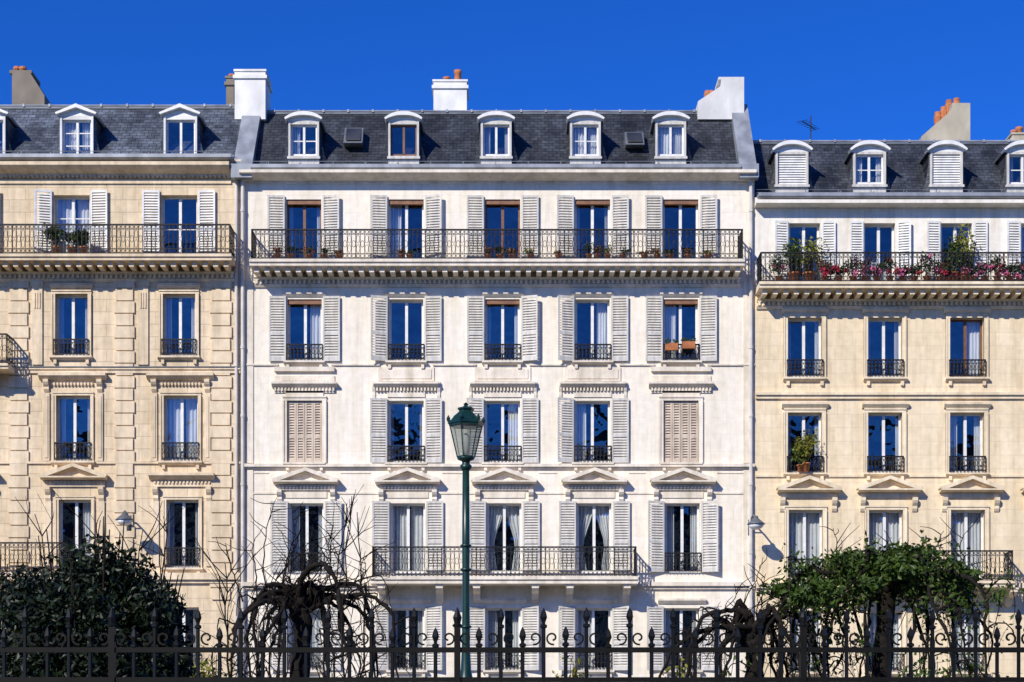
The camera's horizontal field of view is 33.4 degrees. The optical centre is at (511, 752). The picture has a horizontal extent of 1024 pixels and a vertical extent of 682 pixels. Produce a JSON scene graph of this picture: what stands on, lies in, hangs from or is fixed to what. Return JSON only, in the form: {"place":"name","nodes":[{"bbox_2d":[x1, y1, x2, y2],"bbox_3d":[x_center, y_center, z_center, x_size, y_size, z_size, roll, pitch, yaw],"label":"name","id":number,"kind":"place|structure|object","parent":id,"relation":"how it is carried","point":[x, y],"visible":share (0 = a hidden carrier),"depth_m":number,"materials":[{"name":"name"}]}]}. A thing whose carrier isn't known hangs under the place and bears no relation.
{"place":"outdoors","nodes":[
{"label":"outdoors","id":0,"kind":"place"},
{"bbox_2d":[245,184,753,676],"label":"walls","id":1,"kind":"structure","parent":0,"point":[349,420],"depth_m":50.00,"materials":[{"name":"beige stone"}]},
{"bbox_2d":[267,194,717,669],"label":"shutters","id":2,"kind":"object","parent":1,"relation":"attached to","point":[305,431],"visible":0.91,"depth_m":49.93,"materials":[{"name":"grey paint"}]},
{"bbox_2d":[287,200,697,304],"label":"blinds","id":3,"kind":"object","parent":1,"relation":"attached to","point":[497,202],"visible":1,"depth_m":50.04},
{"bbox_2d":[287,125,698,669],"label":"window frames","id":4,"kind":"structure","parent":1,"relation":"attached to","point":[670,127],"depth_m":50.19,"materials":[{"name":"wood"}]},
{"bbox_2d":[289,128,696,666],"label":"curtains","id":5,"kind":"object","parent":1,"relation":"hanging from","point":[495,518],"visible":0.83,"depth_m":50.36,"materials":[{"name":"fabric"}]},
{"bbox_2d":[291,128,695,666],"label":"interiors","id":6,"kind":"object","parent":1,"relation":"attached to","point":[583,330],"visible":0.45,"depth_m":51.30,"materials":[{"name":"glass"}]},
{"bbox_2d":[231,104,758,179],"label":"party walls","id":7,"kind":"structure","parent":1,"relation":"on","point":[247,142],"depth_m":50.55,"materials":[{"name":"paint"}]},
{"bbox_2d":[233,69,271,120],"bbox_3d":[-7.905,-19.858,52.050,1.027,1.502,1.200,0,0,0],"label":"chimney","id":8,"kind":"object","parent":7,"relation":"on","point":[253,90],"visible":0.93,"depth_m":51.50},
{"bbox_2d":[250,163,740,168],"bbox_3d":[-0.475,-17.040,49.883,14.250,0.170,0.635,0,0,0],"label":"gutter","id":9,"kind":"object","parent":1,"relation":"on","point":[495,166],"visible":0.69,"depth_m":49.58,"materials":[{"name":"metal"}]},
{"bbox_2d":[255,114,736,163],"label":"roof","id":10,"kind":"structure","parent":1,"relation":"on","point":[455,137],"depth_m":51.14,"materials":[{"name":"stone"}]},
{"bbox_2d":[432,69,468,109],"bbox_3d":[-1.921,-20.496,53.450,1.134,1.666,1.000,0,0,0],"label":"chimney","id":11,"kind":"object","parent":10,"relation":"on","point":[448,93],"visible":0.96,"depth_m":53.00,"materials":[{"name":"paint"}]},
{"bbox_2d":[284,111,689,163],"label":"dormer fronts","id":12,"kind":"object","parent":10,"relation":"attached to","point":[491,118],"visible":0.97,"depth_m":50.27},
{"bbox_2d":[286,122,687,132],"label":"dormer tops","id":13,"kind":"object","parent":10,"relation":"attached to","point":[513,128],"visible":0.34,"depth_m":50.87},
{"bbox_2d":[282,122,691,163],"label":"dormer cheeks","id":14,"kind":"object","parent":10,"relation":"on","point":[478,155],"visible":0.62,"depth_m":50.37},
{"bbox_2d":[343,128,644,148],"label":"skylights","id":15,"kind":"object","parent":10,"relation":"on","point":[353,137],"visible":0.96,"depth_m":50.72,"materials":[{"name":"glass"}]},
{"bbox_2d":[252,109,738,163],"bbox_3d":[-0.475,-18.298,51.070,14.250,2.446,2.260,0,0,0],"label":"roof flashing","id":16,"kind":"object","parent":10,"relation":"attached to","point":[472,111],"visible":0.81,"depth_m":51.83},
{"bbox_2d":[696,77,743,119],"bbox_3d":[6.321,-19.782,52.050,1.393,1.277,0.900,0,0,0],"label":"chimney","id":17,"kind":"object","parent":10,"relation":"on","point":[724,100],"visible":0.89,"depth_m":51.60,"materials":[{"name":"paint"}]},
{"bbox_2d":[251,229,742,669],"bbox_3d":[-0.430,-8.758,49.596,14.195,12.675,0.868,0,0,0],"label":"ironwork","id":18,"kind":"object","parent":1,"relation":"attached to","point":[254,255],"visible":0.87,"depth_m":49.23,"materials":[{"name":"metal"}]},
{"bbox_2d":[664,337,678,350],"bbox_3d":[4.654,-11.918,49.800,0.448,0.381,0.198,0,0,-6],"label":"window box","id":19,"kind":"object","parent":18,"relation":"attached to","point":[673,346],"visible":1,"depth_m":49.74,"materials":[{"name":"ceramic"}]},
{"bbox_2d":[681,336,695,348],"bbox_3d":[5.172,-11.959,49.800,0.508,0.363,0.198,0,0,5],"label":"window box","id":20,"kind":"object","parent":18,"relation":"attached to","point":[688,344],"visible":1,"depth_m":49.73,"materials":[{"name":"ceramic"}]},
{"bbox_2d":[249,259,744,585],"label":"balcony slab","id":21,"kind":"structure","parent":1,"relation":"attached to","point":[502,264],"depth_m":49.19,"materials":[{"name":"beige stone"}]},
{"bbox_2d":[301,245,316,257],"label":"potted plant","id":22,"kind":"object","parent":21,"relation":"on","point":[309,251],"visible":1,"depth_m":49.40,"materials":[{"name":"green plant"}]},
{"bbox_2d":[582,242,594,257],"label":"potted plant","id":23,"kind":"object","parent":21,"relation":"on","point":[586,248],"visible":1,"depth_m":49.40,"materials":[{"name":"green plant"}]},
{"bbox_2d":[600,244,612,257],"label":"potted plant","id":24,"kind":"object","parent":21,"relation":"on","point":[606,251],"visible":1,"depth_m":49.41,"materials":[{"name":"green plant"}]},
{"bbox_2d":[239,169,756,676],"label":"mouldings","id":25,"kind":"object","parent":1,"relation":"attached to","point":[503,475],"visible":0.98,"depth_m":49.90,"materials":[{"name":"beige stone"}]},
{"bbox_2d":[747,514,764,534],"bbox_3d":[7.028,-6.624,49.452,0.540,0.526,1.136,0,0,0],"label":"wall lamp","id":26,"kind":"object","parent":1,"relation":"attached to","point":[755,523],"visible":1,"depth_m":49.03,"materials":[{"name":"metal"}]},
{"bbox_2d":[0,0,1023,139],"label":"sky","id":27,"kind":"structure","parent":0,"point":[860,69],"materials":[{"name":"blue"}]},
{"bbox_2d":[789,444,807,471],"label":"potted shrub","id":28,"kind":"object","parent":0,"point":[800,468],"visible":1,"depth_m":49.68,"materials":[{"name":"green plant"}]},
{"bbox_2d":[792,426,820,471],"bbox_3d":[8.584,-8.841,49.695,0.823,1.323,0.545,0,0,13],"label":"potted shrub","id":29,"kind":"object","parent":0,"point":[808,445],"visible":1,"depth_m":49.62,"materials":[{"name":"green plant"}]},
{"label":"pavement","id":30,"kind":"structure","parent":0,"visible":0},
{"bbox_2d":[235,180,237,676],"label":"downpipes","id":31,"kind":"object","parent":30,"relation":"on","point":[236,375],"visible":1,"depth_m":49.87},
{"bbox_2d":[446,402,484,676],"bbox_3d":[-0.783,-2.123,29.000,0.660,7.645,0.650,0,0,0],"label":"street lamp","id":32,"kind":"object","parent":30,"relation":"on","point":[465,417],"visible":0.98,"depth_m":28.94,"materials":[{"name":"metal"}]},
{"bbox_2d":[240,180,752,676],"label":"downpipes","id":33,"kind":"object","parent":30,"relation":"on","point":[242,348],"visible":0.83,"depth_m":49.86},
{"label":"ground","id":34,"kind":"structure","parent":0,"visible":0},
{"bbox_2d":[0,554,17,665],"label":"evergreen shrub","id":35,"kind":"object","parent":34,"relation":"on","point":[5,600],"visible":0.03,"depth_m":17.81,"materials":[{"name":"green plant"}]},
{"bbox_2d":[0,503,202,676],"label":"evergreen shrub","id":36,"kind":"object","parent":34,"relation":"on","point":[89,592],"visible":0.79,"depth_m":15.58,"materials":[{"name":"green plant"}]},
{"bbox_2d":[15,493,203,624],"bbox_3d":[-4.284,-0.531,17.998,2.039,4.471,0.423,0,0,0],"label":"bare sapling","id":37,"kind":"object","parent":34,"relation":"on","point":[140,548],"visible":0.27,"depth_m":18.00,"materials":[{"name":"brown plant"}]},
{"bbox_2d":[0,159,241,676],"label":"walls","id":38,"kind":"structure","parent":34,"relation":"on","point":[124,203],"depth_m":50.00,"materials":[{"name":"stone"}]},
{"bbox_2d":[0,123,195,666],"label":"interiors","id":39,"kind":"object","parent":38,"relation":"attached to","point":[172,211],"visible":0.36,"depth_m":51.30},
{"bbox_2d":[0,121,198,667],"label":"window frames","id":40,"kind":"structure","parent":38,"relation":"attached to","point":[73,199],"depth_m":50.19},
{"bbox_2d":[0,152,233,160],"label":"gutter","id":41,"kind":"object","parent":38,"relation":"on","point":[116,157],"visible":1,"depth_m":49.59,"materials":[{"name":"metal"}]},
{"bbox_2d":[0,224,234,667],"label":"ironwork","id":42,"kind":"object","parent":38,"relation":"attached to","point":[230,249],"visible":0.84,"depth_m":49.23,"materials":[{"name":"metal"}]},
{"bbox_2d":[0,254,234,580],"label":"balcony slab","id":43,"kind":"structure","parent":38,"relation":"attached to","point":[6,368],"depth_m":49.20,"materials":[{"name":"stone"}]},
{"bbox_2d":[41,222,63,253],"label":"potted shrub","id":44,"kind":"object","parent":43,"relation":"on","point":[53,233],"visible":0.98,"depth_m":49.44,"materials":[{"name":"green plant"}]},
{"bbox_2d":[54,229,88,253],"bbox_3d":[-12.746,-14.774,49.490,1.038,0.813,0.698,0,0,0],"label":"potted shrub","id":45,"kind":"object","parent":43,"relation":"on","point":[70,238],"visible":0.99,"depth_m":49.39,"materials":[{"name":"green plant"}]},
{"bbox_2d":[75,229,89,253],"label":"potted shrub","id":46,"kind":"object","parent":43,"relation":"on","point":[84,239],"visible":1,"depth_m":49.44,"materials":[{"name":"green plant"}]},
{"bbox_2d":[8,281,231,599],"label":"quoins","id":47,"kind":"object","parent":38,"relation":"attached to","point":[124,327],"visible":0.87,"depth_m":49.95,"materials":[{"name":"stone"}]},
{"bbox_2d":[0,161,240,671],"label":"mouldings","id":48,"kind":"object","parent":38,"relation":"attached to","point":[71,474],"visible":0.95,"depth_m":49.92,"materials":[{"name":"stone"}]},
{"bbox_2d":[0,109,240,156],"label":"roof","id":49,"kind":"structure","parent":38,"relation":"on","point":[131,131],"depth_m":51.09,"materials":[{"name":"grey stone"}]},
{"bbox_2d":[9,70,50,104],"bbox_3d":[-15.065,-20.491,53.500,1.086,1.391,1.000,0,0,0],"label":"chimney","id":50,"kind":"object","parent":49,"relation":"on","point":[26,89],"visible":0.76,"depth_m":53.00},
{"bbox_2d":[0,103,201,153],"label":"dormer fronts","id":51,"kind":"object","parent":49,"relation":"attached to","point":[77,112],"visible":0.72,"depth_m":50.29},
{"bbox_2d":[6,116,203,153],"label":"dormer cheeks","id":52,"kind":"object","parent":49,"relation":"attached to","point":[10,128],"visible":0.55,"depth_m":50.39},
{"bbox_2d":[7,117,206,127],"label":"dormer tops","id":53,"kind":"object","parent":49,"relation":"attached to","point":[99,121],"visible":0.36,"depth_m":50.89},
{"bbox_2d":[0,104,234,157],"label":"roof flashing","id":54,"kind":"object","parent":49,"relation":"attached to","point":[126,106],"visible":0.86,"depth_m":51.84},
{"bbox_2d":[58,123,197,666],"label":"curtains","id":55,"kind":"object","parent":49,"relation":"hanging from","point":[173,405],"visible":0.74,"depth_m":50.37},
{"bbox_2d":[224,73,234,104],"bbox_3d":[-8.709,-20.334,53.200,0.337,1.565,1.100,0,0,0],"label":"chimney","id":56,"kind":"object","parent":49,"relation":"on","point":[229,83],"visible":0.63,"depth_m":52.70,"materials":[{"name":"concrete"}]},
{"bbox_2d":[34,189,214,253],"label":"shutters","id":57,"kind":"object","parent":38,"relation":"attached to","point":[148,228],"visible":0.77,"depth_m":49.93,"materials":[{"name":"white paint"}]},
{"bbox_2d":[115,510,133,530],"bbox_3d":[-11.157,-6.746,49.452,0.540,0.526,1.136,0,0,0],"label":"wall lamp","id":58,"kind":"object","parent":38,"relation":"attached to","point":[123,516],"visible":0.96,"depth_m":49.03,"materials":[{"name":"metal"}]},
{"bbox_2d":[13,366,240,367],"bbox_3d":[-14.723,-11.273,49.960,13.553,0.020,0.180,0,0,0],"label":"string flashing","id":59,"kind":"object","parent":38,"relation":"attached to","point":[126,366],"visible":0.56,"depth_m":49.87,"materials":[{"name":"stone"}]},
{"bbox_2d":[189,646,226,676],"bbox_3d":[-4.237,0.102,23.982,1.022,3.207,1.069,0,0,0],"label":"garden shrub","id":60,"kind":"object","parent":34,"relation":"on","point":[203,663],"visible":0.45,"depth_m":23.97,"materials":[{"name":"green plant"}]},
{"bbox_2d":[189,530,271,676],"bbox_3d":[-2.972,-0.322,18.016,0.966,4.049,0.397,0,0,0],"label":"bare sapling","id":61,"kind":"object","parent":34,"relation":"on","point":[227,623],"visible":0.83,"depth_m":18.00,"materials":[{"name":"brown plant"}]},
{"bbox_2d":[211,533,321,676],"bbox_3d":[-2.577,-0.311,18.001,1.194,4.055,0.393,0,0,0],"label":"bare sapling","id":62,"kind":"object","parent":34,"relation":"on","point":[286,595],"visible":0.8,"depth_m":18.00,"materials":[{"name":"brown plant"}]},
{"bbox_2d":[192,498,416,676],"bbox_3d":[-2.944,-0.994,24.960,3.209,5.416,2.397,0,0,0],"label":"weeping tree","id":63,"kind":"object","parent":34,"relation":"on","point":[301,619],"visible":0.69,"depth_m":24.87,"materials":[{"name":"brown plant"}]},
{"bbox_2d":[286,486,400,676],"bbox_3d":[-1.778,-0.561,18.005,1.248,4.507,0.401,0,0,0],"label":"bare sapling","id":64,"kind":"object","parent":34,"relation":"on","point":[346,519],"visible":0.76,"depth_m":18.00,"materials":[{"name":"brown plant"}]},
{"bbox_2d":[0,607,1023,681],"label":"park fence","id":65,"kind":"object","parent":34,"relation":"on","point":[457,649],"visible":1,"depth_m":9.99,"materials":[{"name":"metal"}]},
{"bbox_2d":[552,655,591,676],"bbox_3d":[0.961,0.082,26.972,1.451,3.254,1.396,0,0,0],"label":"garden shrub","id":66,"kind":"object","parent":34,"relation":"on","point":[575,670],"visible":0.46,"depth_m":26.92,"materials":[{"name":"green plant"}]},
{"bbox_2d":[665,653,692,676],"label":"garden shrub","id":67,"kind":"object","parent":34,"relation":"on","point":[682,669],"visible":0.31,"depth_m":26.95,"materials":[{"name":"green plant"}]},
{"bbox_2d":[658,548,854,676],"bbox_3d":[3.699,-0.647,25.030,3.504,4.722,1.522,0,0,-13],"label":"weeping tree","id":68,"kind":"object","parent":34,"relation":"on","point":[743,613],"visible":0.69,"depth_m":24.94,"materials":[{"name":"brown plant"}]},
{"bbox_2d":[721,510,1023,676],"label":"weeping tree","id":69,"kind":"object","parent":34,"relation":"on","point":[886,578],"visible":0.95,"depth_m":24.65,"materials":[{"name":"green plant"}]},
{"bbox_2d":[754,288,1023,676],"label":"walls","id":70,"kind":"structure","parent":34,"relation":"on","point":[926,372],"depth_m":50.00,"materials":[{"name":"stone"}]},
{"bbox_2d":[753,144,1023,197],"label":"roof","id":71,"kind":"structure","parent":70,"relation":"on","point":[828,168],"depth_m":51.14,"materials":[{"name":"grey stone"}]},
{"bbox_2d":[798,116,818,138],"bbox_3d":[9.123,-19.071,52.535,0.765,1.024,0.371,0,0,-45],"label":"tv antenna","id":72,"kind":"object","parent":71,"relation":"on","point":[811,127],"visible":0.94,"depth_m":52.48,"materials":[{"name":"metal"}]},
{"bbox_2d":[767,152,1005,162],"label":"dormer tops","id":73,"kind":"object","parent":71,"relation":"attached to","point":[921,159],"visible":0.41,"depth_m":50.92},
{"bbox_2d":[769,152,1006,191],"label":"dormer cheeks","id":74,"kind":"object","parent":71,"relation":"attached to","point":[1002,164],"visible":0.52,"depth_m":50.39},
{"bbox_2d":[753,139,1023,195],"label":"roof flashing","id":75,"kind":"object","parent":71,"relation":"attached to","point":[885,141],"visible":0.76,"depth_m":51.83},
{"bbox_2d":[770,140,1023,191],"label":"dormer fronts","id":76,"kind":"object","parent":71,"relation":"attached to","point":[872,147],"visible":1,"depth_m":50.30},
{"bbox_2d":[919,103,969,139],"bbox_3d":[13.475,-19.451,53.500,1.510,1.431,1.000,0,0,0],"label":"chimney","id":77,"kind":"object","parent":71,"relation":"on","point":[953,123],"visible":0.65,"depth_m":53.00,"materials":[{"name":"paint"}]},
{"bbox_2d":[1005,126,1023,139],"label":"chimney","id":78,"kind":"object","parent":71,"relation":"on","point":[1016,133],"visible":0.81,"depth_m":53.00,"materials":[{"name":"ceramic"}]},
{"bbox_2d":[754,199,1023,676],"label":"mouldings","id":79,"kind":"object","parent":70,"relation":"attached to","point":[888,485],"visible":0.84,"depth_m":49.91,"materials":[{"name":"stone"}]},
{"bbox_2d":[754,198,1023,287],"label":"attic wall","id":80,"kind":"structure","parent":70,"relation":"attached to","point":[997,219],"depth_m":49.99,"materials":[{"name":"paint"}]},
{"bbox_2d":[755,281,1023,589],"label":"balcony slab","id":81,"kind":"structure","parent":70,"relation":"attached to","point":[885,286],"depth_m":49.20,"materials":[{"name":"stone"}]},
{"bbox_2d":[768,254,786,279],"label":"flowering plant","id":82,"kind":"object","parent":81,"relation":"on","point":[776,268],"visible":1,"depth_m":49.38,"materials":[{"name":"green plant"}]},
{"bbox_2d":[782,236,803,279],"bbox_3d":[8.175,-14.271,49.588,0.627,1.405,0.555,0,0,29],"label":"potted shrub","id":83,"kind":"object","parent":81,"relation":"on","point":[792,248],"visible":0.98,"depth_m":49.50,"materials":[{"name":"green plant"}]},
{"bbox_2d":[792,231,826,279],"bbox_3d":[8.648,-14.370,49.566,1.107,1.602,0.630,0,0,-11],"label":"potted shrub","id":84,"kind":"object","parent":81,"relation":"on","point":[813,249],"visible":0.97,"depth_m":49.50,"materials":[{"name":"green plant"}]},
{"bbox_2d":[816,259,833,279],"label":"flowering plant","id":85,"kind":"object","parent":81,"relation":"on","point":[826,272],"visible":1,"depth_m":49.32,"materials":[{"name":"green plant"}]},
{"bbox_2d":[831,265,849,279],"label":"flowering plant","id":86,"kind":"object","parent":81,"relation":"on","point":[836,268],"visible":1,"depth_m":49.34,"materials":[{"name":"pink plant"}]},
{"bbox_2d":[844,258,862,279],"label":"flowering plant","id":87,"kind":"object","parent":81,"relation":"on","point":[854,272],"visible":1,"depth_m":49.38,"materials":[{"name":"green plant"}]},
{"bbox_2d":[857,258,876,279],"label":"flowering plant","id":88,"kind":"object","parent":81,"relation":"on","point":[867,272],"visible":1,"depth_m":49.37,"materials":[{"name":"pink plant"}]},
{"bbox_2d":[868,263,885,279],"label":"flowering plant","id":89,"kind":"object","parent":81,"relation":"on","point":[880,271],"visible":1,"depth_m":49.36,"materials":[{"name":"pink plant"}]},
{"bbox_2d":[879,258,899,279],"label":"flowering plant","id":90,"kind":"object","parent":81,"relation":"on","point":[889,266],"visible":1,"depth_m":49.36,"materials":[{"name":"green plant"}]},
{"bbox_2d":[893,265,910,279],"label":"flowering plant","id":91,"kind":"object","parent":81,"relation":"on","point":[902,270],"visible":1,"depth_m":49.34,"materials":[{"name":"pink plant"}]},
{"bbox_2d":[906,266,923,279],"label":"flowering plant","id":92,"kind":"object","parent":81,"relation":"on","point":[915,272],"visible":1,"depth_m":49.36,"materials":[{"name":"green plant"}]},
{"bbox_2d":[916,251,940,279],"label":"flowering plant","id":93,"kind":"object","parent":81,"relation":"on","point":[927,276],"visible":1,"depth_m":49.38,"materials":[{"name":"green plant"}]},
{"bbox_2d":[931,261,950,279],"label":"flowering plant","id":94,"kind":"object","parent":81,"relation":"on","point":[940,276],"visible":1,"depth_m":49.38,"materials":[{"name":"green plant"}]},
{"bbox_2d":[939,263,958,279],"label":"flowering plant","id":95,"kind":"object","parent":81,"relation":"on","point":[944,272],"visible":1,"depth_m":49.34,"materials":[{"name":"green plant"}]},
{"bbox_2d":[945,236,963,279],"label":"potted shrub","id":96,"kind":"object","parent":81,"relation":"on","point":[952,246],"visible":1,"depth_m":49.49,"materials":[{"name":"green plant"}]},
{"bbox_2d":[952,224,975,279],"bbox_3d":[13.138,-14.457,49.583,0.724,1.777,0.729,0,0,0],"label":"potted shrub","id":97,"kind":"object","parent":81,"relation":"on","point":[966,245],"visible":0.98,"depth_m":49.48,"materials":[{"name":"green plant"}]},
{"bbox_2d":[957,250,972,279],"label":"flowering plant","id":98,"kind":"object","parent":81,"relation":"on","point":[963,276],"visible":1,"depth_m":49.36,"materials":[{"name":"green plant"}]},
{"bbox_2d":[962,262,981,279],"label":"flowering plant","id":99,"kind":"object","parent":81,"relation":"on","point":[971,272],"visible":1,"depth_m":49.36,"materials":[{"name":"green plant"}]},
{"bbox_2d":[976,263,993,279],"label":"flowering plant","id":100,"kind":"object","parent":81,"relation":"on","point":[984,270],"visible":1,"depth_m":49.34,"materials":[{"name":"pink plant"}]},
{"bbox_2d":[988,255,1005,279],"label":"flowering plant","id":101,"kind":"object","parent":81,"relation":"on","point":[997,263],"visible":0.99,"depth_m":49.36,"materials":[{"name":"green plant"}]},
{"bbox_2d":[1002,264,1017,279],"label":"flowering plant","id":102,"kind":"object","parent":81,"relation":"on","point":[1005,274],"visible":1,"depth_m":49.35,"materials":[{"name":"pink plant"}]},
{"bbox_2d":[1009,260,1023,279],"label":"flowering plant","id":103,"kind":"object","parent":81,"relation":"on","point":[1018,275],"visible":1,"depth_m":49.36,"materials":[{"name":"pink plant"}]},
{"bbox_2d":[756,191,1023,198],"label":"gutter","id":104,"kind":"object","parent":70,"relation":"on","point":[890,195],"visible":1,"depth_m":49.58,"materials":[{"name":"metal"}]},
{"bbox_2d":[757,252,1023,670],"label":"ironwork","id":105,"kind":"object","parent":70,"relation":"attached to","point":[1007,555],"visible":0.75,"depth_m":49.23,"materials":[{"name":"metal"}]},
{"bbox_2d":[775,155,1020,279],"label":"shutters","id":106,"kind":"object","parent":70,"relation":"attached to","point":[801,159],"visible":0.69,"depth_m":49.93,"materials":[{"name":"white paint"}]},
{"bbox_2d":[778,157,1023,469],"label":"interiors","id":107,"kind":"object","parent":70,"relation":"attached to","point":[956,340],"visible":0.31,"depth_m":51.30,"materials":[{"name":"black"}]},
{"bbox_2d":[788,155,1023,671],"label":"window frames","id":108,"kind":"structure","parent":70,"relation":"attached to","point":[878,227],"depth_m":50.19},
{"bbox_2d":[788,157,1023,668],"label":"curtains","id":109,"kind":"object","parent":108,"relation":"hanging from","point":[876,519],"visible":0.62,"depth_m":50.36,"materials":[{"name":"fabric"}]},
{"bbox_2d":[898,636,970,676],"bbox_3d":[5.668,0.072,22.988,1.548,3.268,1.466,0,0,27],"label":"garden shrub","id":110,"kind":"object","parent":34,"relation":"on","point":[923,671],"visible":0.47,"depth_m":22.92,"materials":[{"name":"green plant"}]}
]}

